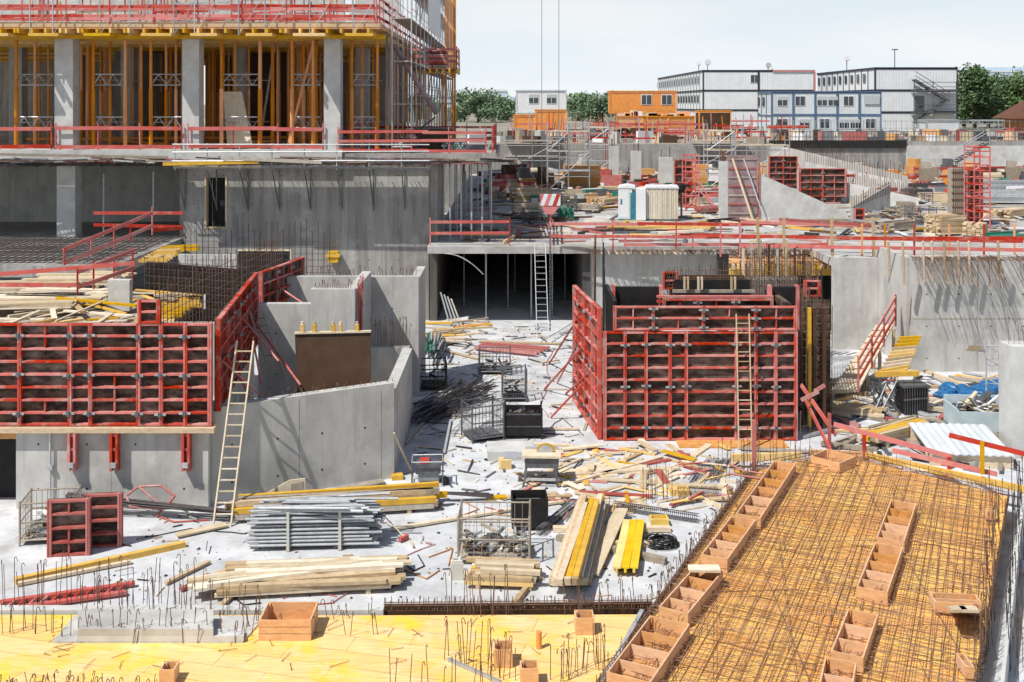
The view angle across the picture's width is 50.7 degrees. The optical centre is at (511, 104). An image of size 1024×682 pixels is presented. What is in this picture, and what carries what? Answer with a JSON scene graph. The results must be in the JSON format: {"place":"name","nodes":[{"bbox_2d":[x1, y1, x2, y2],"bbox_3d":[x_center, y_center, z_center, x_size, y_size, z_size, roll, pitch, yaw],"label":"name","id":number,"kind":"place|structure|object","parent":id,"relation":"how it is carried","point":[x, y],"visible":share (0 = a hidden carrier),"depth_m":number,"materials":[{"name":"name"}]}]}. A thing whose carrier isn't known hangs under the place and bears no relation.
{"place":"outdoors","nodes":[
{"label":"outdoors","id":0,"kind":"place"},
{"bbox_2d":[0,213,1023,681],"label":"pit floor","id":1,"kind":"structure","parent":0,"point":[518,313],"depth_m":26.41,"materials":[{"name":"concrete"}]},
{"bbox_2d":[19,485,80,545],"bbox_3d":[-10.661,9.490,24.980,1.148,1.010,0.945,0,0,-9],"label":"pallet cage","id":2,"kind":"object","parent":1,"relation":"on","point":[36,530],"visible":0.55,"depth_m":24.65,"materials":[{"name":"metal"}]},
{"bbox_2d":[0,580,134,604],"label":"red steel frame","id":3,"kind":"object","parent":1,"relation":"on","point":[85,590],"visible":0.73,"depth_m":21.79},
{"bbox_2d":[47,497,91,557],"bbox_3d":[-9.814,9.375,23.963,0.918,1.250,0.150,0,0,-7],"label":"formwork panel","id":4,"kind":"object","parent":1,"relation":"on","point":[69,526],"visible":1,"depth_m":23.97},
{"bbox_2d":[84,491,122,547],"bbox_3d":[-9.230,9.400,24.445,0.818,1.200,0.150,0,0,-7],"label":"formwork panel","id":5,"kind":"object","parent":1,"relation":"on","point":[107,519],"visible":0.69,"depth_m":24.47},
{"bbox_2d":[0,348,411,508],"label":"concrete wall","id":6,"kind":"structure","parent":1,"relation":"on","point":[331,438],"depth_m":27.46,"materials":[{"name":"concrete"}]},
{"bbox_2d":[0,423,216,498],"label":"formwork ledge","id":7,"kind":"object","parent":6,"relation":"attached to","point":[72,432],"visible":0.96,"depth_m":26.48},
{"bbox_2d":[0,299,212,425],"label":"wall formwork","id":8,"kind":"object","parent":7,"relation":"on","point":[149,367],"depth_m":26.72,"materials":[{"name":"metal"}]},
{"bbox_2d":[155,217,416,402],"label":"starter bars","id":9,"kind":"object","parent":6,"relation":"on","point":[360,304],"visible":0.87,"depth_m":34.30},
{"bbox_2d":[294,321,370,392],"bbox_3d":[-5.161,7.537,31.000,2.220,2.525,0.600,0,0,0],"label":"form panel with lifting hooks","id":10,"kind":"object","parent":6,"relation":"on","point":[340,356],"visible":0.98,"depth_m":31.05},
{"bbox_2d":[212,341,254,525],"bbox_3d":[-6.801,7.980,26.450,0.460,4.028,1.804,0,0,4],"label":"wooden ladder","id":11,"kind":"object","parent":1,"relation":"on","point":[224,437],"visible":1,"depth_m":26.40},
{"bbox_2d":[213,352,253,404],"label":"concrete wall","id":12,"kind":"structure","parent":1,"relation":"on","point":[238,387],"depth_m":32.11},
{"bbox_2d":[214,272,257,411],"bbox_3d":[-7.694,6.500,30.660,0.250,2.300,7.543,0,0,-6],"label":"wall formwork","id":13,"kind":"object","parent":12,"relation":"on","point":[231,327],"depth_m":29.25,"materials":[{"name":"metal"}]},
{"bbox_2d":[108,266,425,397],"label":"concrete wall","id":14,"kind":"structure","parent":1,"relation":"on","point":[394,298],"depth_m":35.00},
{"bbox_2d":[0,295,202,321],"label":"timber platform","id":15,"kind":"structure","parent":14,"relation":"attached to","point":[4,313],"depth_m":35.12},
{"bbox_2d":[0,293,90,309],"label":"plywood stack","id":16,"kind":"object","parent":15,"relation":"on","point":[24,301],"visible":0.84,"depth_m":34.68,"materials":[{"name":"brown wood"}]},
{"bbox_2d":[6,287,107,303],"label":"plywood stack","id":17,"kind":"object","parent":15,"relation":"on","point":[101,294],"visible":0.49,"depth_m":36.18,"materials":[{"name":"brown wood"}]},
{"bbox_2d":[0,285,203,321],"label":"loose timber","id":18,"kind":"object","parent":15,"relation":"on","point":[78,307],"visible":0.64,"depth_m":34.05,"materials":[{"name":"brown wood"}]},
{"bbox_2d":[144,249,291,321],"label":"black form panels","id":19,"kind":"object","parent":15,"relation":"attached to","point":[163,270],"visible":0.33,"depth_m":37.54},
{"bbox_2d":[258,257,304,303],"bbox_3d":[-7.707,6.200,36.531,0.250,1.600,3.567,0,0,11],"label":"wall formwork","id":20,"kind":"object","parent":14,"relation":"attached to","point":[271,279],"depth_m":35.93,"materials":[{"name":"metal"}]},
{"bbox_2d":[0,0,547,319],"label":"building under construction","id":21,"kind":"structure","parent":1,"relation":"on","point":[306,108],"depth_m":50.52,"materials":[{"name":"grey concrete"}]},
{"bbox_2d":[0,222,182,276],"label":"deck slab","id":22,"kind":"structure","parent":21,"relation":"attached to","point":[31,229],"depth_m":50.64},
{"bbox_2d":[0,236,179,263],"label":"rebar mat","id":23,"kind":"object","parent":22,"relation":"on","point":[47,255],"visible":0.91,"depth_m":45.94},
{"bbox_2d":[0,172,182,293],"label":"diagonal guard rail","id":24,"kind":"object","parent":22,"relation":"on","point":[104,263],"visible":0.88,"depth_m":41.15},
{"bbox_2d":[138,245,339,262],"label":"yellow beams","id":25,"kind":"structure","parent":22,"relation":"attached to","point":[169,252],"depth_m":45.71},
{"bbox_2d":[408,46,459,137],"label":"loading platform","id":26,"kind":"structure","parent":21,"relation":"attached to","point":[437,61],"depth_m":60.96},
{"bbox_2d":[214,555,408,601],"bbox_3d":[-4.275,9.850,22.480,4.279,0.300,1.304,0,0,-6],"label":"lumber stack","id":27,"kind":"object","parent":1,"relation":"on","point":[331,582],"visible":0.58,"depth_m":22.00,"materials":[{"name":"brown wood"}]},
{"bbox_2d":[186,556,382,591],"bbox_3d":[-4.704,9.745,22.453,3.972,0.210,0.661,0,0,-17],"label":"lumber stack","id":28,"kind":"object","parent":27,"relation":"on","point":[229,578],"visible":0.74,"depth_m":22.11,"materials":[{"name":"brown wood"}]},
{"bbox_2d":[234,556,410,574],"bbox_3d":[-3.937,9.695,22.602,3.636,0.210,0.732,0,0,-4],"label":"lumber stack","id":29,"kind":"object","parent":27,"relation":"on","point":[387,564],"visible":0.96,"depth_m":22.47,"materials":[{"name":"brown wood"}]},
{"bbox_2d":[0,614,636,681],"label":"yellow plywood deck","id":30,"kind":"structure","parent":1,"relation":"on","point":[363,649],"depth_m":18.83,"materials":[{"name":"wood"}]},
{"bbox_2d":[52,609,260,642],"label":"concrete plinth","id":31,"kind":"structure","parent":30,"relation":"on","point":[107,632],"depth_m":19.30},
{"bbox_2d":[259,602,317,640],"bbox_3d":[-4.045,9.366,19.598,0.930,0.360,0.722,0,0,0],"label":"wooden box form","id":32,"kind":"object","parent":30,"relation":"on","point":[291,625],"visible":1,"depth_m":19.24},
{"bbox_2d":[244,491,397,551],"bbox_3d":[-4.312,9.484,24.625,3.403,1.031,1.171,0,0,0],"label":"scaffold tube stack","id":33,"kind":"object","parent":1,"relation":"on","point":[340,520],"visible":1,"depth_m":24.25,"materials":[{"name":"metal"}]},
{"bbox_2d":[0,594,652,681],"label":"deck edge form","id":34,"kind":"object","parent":1,"relation":"on","point":[516,607],"visible":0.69,"depth_m":20.50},
{"bbox_2d":[225,481,446,520],"bbox_3d":[-4.264,9.746,26.407,5.382,0.507,0.729,0,0,-10],"label":"formwork beam stack","id":35,"kind":"object","parent":1,"relation":"on","point":[420,495],"visible":0.66,"depth_m":26.43,"materials":[{"name":"yellow wood"}]},
{"bbox_2d":[65,374,729,512],"bbox_3d":[-0.998,9.740,30.377,12.801,0.501,17.841,0,0,33],"label":"rebar bundle","id":36,"kind":"object","parent":1,"relation":"on","point":[433,407],"visible":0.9,"depth_m":34.29,"materials":[{"name":"metal"}]},
{"bbox_2d":[0,411,810,681],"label":"starter bars","id":37,"kind":"object","parent":1,"relation":"on","point":[255,612],"visible":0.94,"depth_m":20.13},
{"bbox_2d":[223,286,590,417],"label":"push pull props","id":38,"kind":"object","parent":1,"relation":"on","point":[562,370],"visible":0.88,"depth_m":32.69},
{"bbox_2d":[15,340,808,604],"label":"loose beams","id":39,"kind":"structure","parent":1,"relation":"on","point":[86,566],"depth_m":25.28,"materials":[{"name":"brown wood"}]},
{"bbox_2d":[84,329,772,602],"bbox_3d":[-0.487,9.980,34.807,17.033,0.040,26.422,0,0,0],"label":"rubble","id":40,"kind":"object","parent":1,"relation":"on","point":[455,583],"visible":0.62,"depth_m":26.70,"materials":[{"name":"concrete"}]},
{"bbox_2d":[411,454,448,484],"bbox_3d":[-2.153,9.676,28.539,0.987,0.687,0.636,0,0,-3],"label":"portable generator","id":41,"kind":"object","parent":1,"relation":"on","point":[428,469],"visible":0.94,"depth_m":28.36,"materials":[{"name":"metal"}]},
{"bbox_2d":[461,395,503,443],"bbox_3d":[-0.882,9.440,32.429,1.048,1.110,0.945,0,0,-23],"label":"pallet cage","id":42,"kind":"object","parent":1,"relation":"on","point":[486,432],"visible":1,"depth_m":32.27,"materials":[{"name":"metal"}]},
{"bbox_2d":[426,317,549,355],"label":"timber pile","id":43,"kind":"object","parent":1,"relation":"on","point":[528,349],"visible":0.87,"depth_m":44.83,"materials":[{"name":"brown wood"}]},
{"bbox_2d":[457,499,530,559],"bbox_3d":[-0.382,9.465,23.936,1.627,1.060,1.092,0,0,0],"label":"pallet cage","id":44,"kind":"object","parent":1,"relation":"on","point":[516,544],"visible":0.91,"depth_m":23.75,"materials":[{"name":"metal"}]},
{"bbox_2d":[463,556,540,591],"bbox_3d":[-0.200,9.821,22.613,1.614,0.359,0.793,0,0,5],"label":"lumber stack","id":45,"kind":"object","parent":1,"relation":"on","point":[522,572],"visible":0.94,"depth_m":22.39,"materials":[{"name":"brown wood"}]},
{"bbox_2d":[416,324,587,434],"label":"pit debris","id":46,"kind":"object","parent":1,"relation":"on","point":[552,405],"visible":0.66,"depth_m":41.31,"materials":[{"name":"wood"}]},
{"bbox_2d":[443,162,566,320],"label":"steel props","id":47,"kind":"object","parent":1,"relation":"on","point":[489,204],"visible":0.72,"depth_m":51.97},
{"bbox_2d":[504,401,542,438],"bbox_3d":[0.341,9.540,32.670,1.150,0.920,0.854,0,0,0],"label":"black steel crate","id":48,"kind":"object","parent":1,"relation":"on","point":[523,420],"visible":1,"depth_m":32.26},
{"bbox_2d":[511,489,547,528],"bbox_3d":[0.409,9.595,25.621,0.850,0.690,0.630,0,0,-3],"label":"black container tub","id":49,"kind":"object","parent":1,"relation":"on","point":[539,506],"visible":0.79,"depth_m":25.32,"materials":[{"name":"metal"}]},
{"bbox_2d":[504,443,560,487],"bbox_3d":[0.540,9.472,28.514,1.500,1.065,0.750,0,0,3],"label":"table saw","id":50,"kind":"object","parent":1,"relation":"on","point":[545,455],"visible":1,"depth_m":28.23,"materials":[{"name":"metal"}]},
{"bbox_2d":[549,493,627,585],"bbox_3d":[1.781,9.655,24.256,1.301,0.585,6.124,0,0,11],"label":"formwork beam stack","id":51,"kind":"object","parent":1,"relation":"on","point":[586,546],"visible":0.98,"depth_m":23.73,"materials":[{"name":"yellow wood"}]},
{"bbox_2d":[391,440,788,499],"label":"plywood sheets","id":52,"kind":"object","parent":1,"relation":"on","point":[496,450],"visible":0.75,"depth_m":30.42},
{"bbox_2d":[430,254,796,320],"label":"basement wall","id":53,"kind":"structure","parent":1,"relation":"on","point":[633,270],"depth_m":49.10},
{"bbox_2d":[427,174,1023,264],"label":"deck slab","id":54,"kind":"structure","parent":53,"relation":"on","point":[456,245],"depth_m":50.38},
{"bbox_2d":[547,123,589,188],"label":"scaffold tower","id":55,"kind":"structure","parent":54,"relation":"on","point":[568,151],"depth_m":77.52,"materials":[{"name":"grey metal"}]},
{"bbox_2d":[462,134,727,217],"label":"concrete columns","id":56,"kind":"structure","parent":54,"relation":"on","point":[665,169],"depth_m":84.53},
{"bbox_2d":[618,183,645,219],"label":"portable toilet","id":57,"kind":"object","parent":54,"relation":"on","point":[631,205],"visible":0.94,"depth_m":59.20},
{"bbox_2d":[644,183,686,220],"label":"corrugated silo box","id":58,"kind":"object","parent":54,"relation":"on","point":[661,201],"visible":0.96,"depth_m":59.25,"materials":[{"name":"metal"}]},
{"bbox_2d":[445,198,1023,242],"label":"deck debris","id":59,"kind":"object","parent":54,"relation":"on","point":[604,229],"visible":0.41,"depth_m":55.68,"materials":[{"name":"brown wood"}]},
{"bbox_2d":[468,169,1023,203],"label":"deck debris","id":60,"kind":"object","parent":54,"relation":"on","point":[500,182],"visible":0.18,"depth_m":77.86,"materials":[{"name":"brown wood"}]},
{"bbox_2d":[727,155,764,220],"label":"shuttered wall","id":61,"kind":"structure","parent":54,"relation":"on","point":[743,201],"depth_m":59.97,"materials":[{"name":"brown wood"}]},
{"bbox_2d":[513,154,1023,187],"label":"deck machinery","id":62,"kind":"object","parent":54,"relation":"on","point":[926,171],"visible":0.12,"depth_m":86.99,"materials":[{"name":"metal"}]},
{"bbox_2d":[767,156,800,186],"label":"wall formwork","id":63,"kind":"object","parent":54,"relation":"on","point":[782,169],"depth_m":79.46,"materials":[{"name":"metal"}]},
{"bbox_2d":[550,217,1023,256],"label":"deck guard rail","id":64,"kind":"object","parent":54,"relation":"on","point":[1014,239],"visible":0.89,"depth_m":45.98,"materials":[{"name":"red wood"}]},
{"bbox_2d":[586,241,1023,290],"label":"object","id":65,"kind":"object","parent":54,"relation":"on","point":[997,258],"visible":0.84,"depth_m":39.71,"materials":[{"name":"brown metal"}]},
{"bbox_2d":[797,168,845,202],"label":"wall formwork","id":66,"kind":"object","parent":54,"relation":"on","point":[826,185],"depth_m":69.70,"materials":[{"name":"metal"}]},
{"bbox_2d":[758,173,890,219],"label":"ramp wall","id":67,"kind":"structure","parent":54,"relation":"on","point":[778,200],"depth_m":59.97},
{"bbox_2d":[770,136,918,205],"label":"concrete ramp","id":68,"kind":"structure","parent":54,"relation":"on","point":[862,180],"depth_m":79.54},
{"bbox_2d":[767,131,1023,170],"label":"retaining wall","id":69,"kind":"structure","parent":54,"relation":"on","point":[897,153],"depth_m":98.60,"materials":[{"name":"concrete"}]},
{"bbox_2d":[923,213,965,235],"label":"timber stack","id":70,"kind":"object","parent":54,"relation":"on","point":[937,223],"visible":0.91,"depth_m":52.51,"materials":[{"name":"brown wood"}]},
{"bbox_2d":[948,163,965,214],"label":"rebar column","id":71,"kind":"structure","parent":54,"relation":"on","point":[955,190],"depth_m":56.75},
{"bbox_2d":[964,146,990,229],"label":"red stair tower","id":72,"kind":"structure","parent":54,"relation":"on","point":[979,156],"depth_m":55.17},
{"bbox_2d":[536,498,699,534],"bbox_3d":[2.526,9.880,25.920,3.956,0.216,1.878,0,0,0],"label":"bundle","id":73,"kind":"object","parent":1,"relation":"on","point":[559,518],"visible":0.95,"depth_m":26.08,"materials":[{"name":"metal"}]},
{"bbox_2d":[508,438,745,513],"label":"timber offcuts","id":74,"kind":"object","parent":1,"relation":"on","point":[628,456],"visible":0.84,"depth_m":28.97,"materials":[{"name":"brown wood"}]},
{"bbox_2d":[612,519,644,572],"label":"yellow beam stack","id":75,"kind":"object","parent":1,"relation":"on","point":[628,549],"visible":1,"depth_m":23.94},
{"bbox_2d":[572,285,797,439],"bbox_3d":[4.418,7.995,32.952,7.750,3.970,3.325,0,0,33],"label":"formwork panel","id":76,"kind":"object","parent":1,"relation":"on","point":[653,384],"visible":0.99,"depth_m":32.20,"materials":[{"name":"metal"}]},
{"bbox_2d":[593,235,832,429],"bbox_3d":[7.162,7.425,37.426,8.954,5.149,9.172,0,0,0],"label":"rebar cage","id":77,"kind":"object","parent":1,"relation":"on","point":[815,366],"visible":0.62,"depth_m":33.63,"materials":[{"name":"brown metal"}]},
{"bbox_2d":[605,271,820,401],"bbox_3d":[6.674,7.650,35.675,7.149,3.700,5.350,0,0,0],"label":"formwork","id":78,"kind":"object","parent":77,"relation":"attached to","point":[716,291],"visible":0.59,"depth_m":34.60,"materials":[{"name":"metal"}]},
{"bbox_2d":[601,250,830,330],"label":"edge formwork","id":79,"kind":"object","parent":1,"relation":"on","point":[734,260],"visible":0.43,"depth_m":46.90,"materials":[{"name":"brown wood"}]},
{"bbox_2d":[597,449,1023,681],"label":"deck edge boards","id":80,"kind":"object","parent":1,"relation":"on","point":[1005,662],"visible":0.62,"depth_m":26.84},
{"bbox_2d":[653,459,1008,681],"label":"rebar mesh","id":81,"kind":"object","parent":1,"relation":"on","point":[883,640],"visible":0.4,"depth_m":21.29,"materials":[{"name":"metal"}]},
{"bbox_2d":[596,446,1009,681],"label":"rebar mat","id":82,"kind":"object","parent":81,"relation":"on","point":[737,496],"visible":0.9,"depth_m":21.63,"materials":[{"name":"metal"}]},
{"bbox_2d":[606,615,689,681],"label":"partitioned box form","id":83,"kind":"object","parent":82,"relation":"on","point":[641,637],"visible":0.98,"depth_m":18.45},
{"bbox_2d":[659,570,722,625],"bbox_3d":[3.438,9.375,20.637,0.564,0.280,2.054,0,0,29],"label":"partitioned box form","id":84,"kind":"object","parent":82,"relation":"on","point":[701,597],"visible":0.75,"depth_m":20.57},
{"bbox_2d":[701,515,755,572],"bbox_3d":[4.648,9.375,23.105,0.551,0.280,2.342,0,0,27],"label":"partitioned box form","id":85,"kind":"object","parent":82,"relation":"on","point":[734,527],"visible":0.92,"depth_m":22.97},
{"bbox_2d":[736,460,795,529],"bbox_3d":[6.176,9.375,26.097,0.560,0.280,4.056,0,0,26],"label":"partitioned box form","id":86,"kind":"object","parent":82,"relation":"on","point":[780,483],"visible":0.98,"depth_m":26.09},
{"bbox_2d":[811,449,855,473],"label":"partitioned box form","id":87,"kind":"object","parent":82,"relation":"on","point":[848,460],"visible":0.96,"depth_m":28.28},
{"bbox_2d":[819,656,856,681],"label":"partitioned box form","id":88,"kind":"object","parent":82,"relation":"on","point":[831,664],"visible":0.98,"depth_m":17.91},
{"bbox_2d":[831,608,877,673],"bbox_3d":[6.009,9.375,18.921,0.530,0.280,1.728,0,0,27],"label":"partitioned box form","id":89,"kind":"object","parent":82,"relation":"on","point":[847,627],"visible":0.86,"depth_m":19.05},
{"bbox_2d":[856,542,902,606],"bbox_3d":[7.375,9.375,21.620,0.569,0.280,2.340,0,0,27],"label":"partitioned box form","id":90,"kind":"object","parent":82,"relation":"on","point":[868,591],"visible":0.94,"depth_m":21.44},
{"bbox_2d":[876,500,915,553],"bbox_3d":[8.560,9.375,24.028,0.562,0.280,2.431,0,0,26],"label":"partitioned box form","id":91,"kind":"object","parent":82,"relation":"on","point":[888,526],"visible":0.84,"depth_m":23.92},
{"bbox_2d":[929,592,982,614],"bbox_3d":[8.311,9.350,20.247,0.850,0.200,0.420,0,0,7],"label":"partitioned box form","id":92,"kind":"object","parent":82,"relation":"on","point":[938,601],"visible":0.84,"depth_m":20.25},
{"bbox_2d":[648,456,1023,681],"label":"starter bars","id":93,"kind":"object","parent":1,"relation":"on","point":[992,542],"visible":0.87,"depth_m":21.56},
{"bbox_2d":[832,295,896,398],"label":"timber walkway","id":94,"kind":"structure","parent":1,"relation":"on","point":[853,376],"depth_m":38.11,"materials":[{"name":"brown wood"}]},
{"bbox_2d":[866,335,920,414],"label":"yellow beam platform","id":95,"kind":"structure","parent":1,"relation":"on","point":[897,363],"depth_m":35.36,"materials":[{"name":"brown wood"}]},
{"bbox_2d":[857,414,929,447],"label":"lumber stack","id":96,"kind":"object","parent":1,"relation":"on","point":[899,428],"visible":0.63,"depth_m":31.91,"materials":[{"name":"yellow wood"}]},
{"bbox_2d":[892,379,929,415],"bbox_3d":[12.962,9.525,35.109,0.910,0.950,0.778,0,0,-6],"label":"black bin","id":97,"kind":"object","parent":1,"relation":"on","point":[912,397],"visible":0.87,"depth_m":34.77,"materials":[{"name":"metal"}]},
{"bbox_2d":[798,369,1023,471],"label":"timber debris","id":98,"kind":"object","parent":1,"relation":"on","point":[848,441],"visible":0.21,"depth_m":34.21,"materials":[{"name":"wood"}]},
{"bbox_2d":[800,383,1023,480],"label":"edge guard rail","id":99,"kind":"object","parent":1,"relation":"on","point":[949,463],"visible":0.86,"depth_m":28.35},
{"bbox_2d":[831,247,1023,371],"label":"wall","id":100,"kind":"structure","parent":1,"relation":"on","point":[947,324],"depth_m":40.41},
{"bbox_2d":[909,422,1014,468],"bbox_3d":[12.759,9.720,30.821,2.200,0.560,2.400,0,0,6],"label":"corrugated sheet stack","id":101,"kind":"object","parent":1,"relation":"on","point":[935,436],"visible":0.81,"depth_m":30.57,"materials":[{"name":"white metal"}]},
{"bbox_2d":[943,390,998,431],"bbox_3d":[14.354,9.423,33.253,1.700,0.954,1.250,0,0,3],"label":"waste skip","id":102,"kind":"object","parent":1,"relation":"on","point":[973,408],"visible":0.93,"depth_m":33.06,"materials":[{"name":"metal"}]},
{"bbox_2d":[999,317,1023,458],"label":"concrete pillar","id":103,"kind":"structure","parent":1,"relation":"on","point":[1011,394],"depth_m":30.56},
{"bbox_2d":[204,105,1003,212],"bbox_3d":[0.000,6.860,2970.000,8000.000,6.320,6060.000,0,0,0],"label":"ground","id":104,"kind":"structure","parent":0,"point":[675,151],"depth_m":100.00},
{"bbox_2d":[458,87,500,122],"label":"tree","id":105,"kind":"object","parent":104,"relation":"on","point":[475,100],"visible":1,"depth_m":214.01,"materials":[{"name":"green plant"}]},
{"bbox_2d":[515,90,566,113],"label":"white site container","id":106,"kind":"object","parent":104,"relation":"on","point":[528,101],"visible":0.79,"depth_m":130.05,"materials":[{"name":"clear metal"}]},
{"bbox_2d":[607,91,676,113],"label":"orange site container","id":107,"kind":"object","parent":104,"relation":"on","point":[661,102],"visible":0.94,"depth_m":122.05,"materials":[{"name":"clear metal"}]},
{"bbox_2d":[613,110,694,131],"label":"orange tool container","id":108,"kind":"object","parent":104,"relation":"on","point":[626,117],"visible":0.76,"depth_m":118.05,"materials":[{"name":"metal"}]},
{"bbox_2d":[657,59,815,129],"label":"office container building","id":109,"kind":"structure","parent":104,"relation":"on","point":[735,91],"depth_m":149.05,"materials":[{"name":"white metal"}]},
{"bbox_2d":[467,111,1023,143],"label":"site material yard","id":110,"kind":"structure","parent":104,"relation":"on","point":[649,135],"depth_m":105.17,"materials":[{"name":"metal"}]},
{"bbox_2d":[757,91,881,134],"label":"office container building","id":111,"kind":"structure","parent":104,"relation":"on","point":[829,107],"depth_m":125.03,"materials":[{"name":"white metal"}]},
{"bbox_2d":[817,67,957,133],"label":"office container building","id":112,"kind":"structure","parent":104,"relation":"on","point":[910,94],"depth_m":132.05,"materials":[{"name":"white metal"}]},
{"bbox_2d":[958,62,1010,127],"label":"tree","id":113,"kind":"object","parent":104,"relation":"on","point":[982,82],"visible":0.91,"depth_m":159.48,"materials":[{"name":"green plant"}]},
{"bbox_2d":[204,0,1023,104],"label":"sky","id":114,"kind":"structure","parent":0,"point":[573,46],"materials":[{"name":"white"}]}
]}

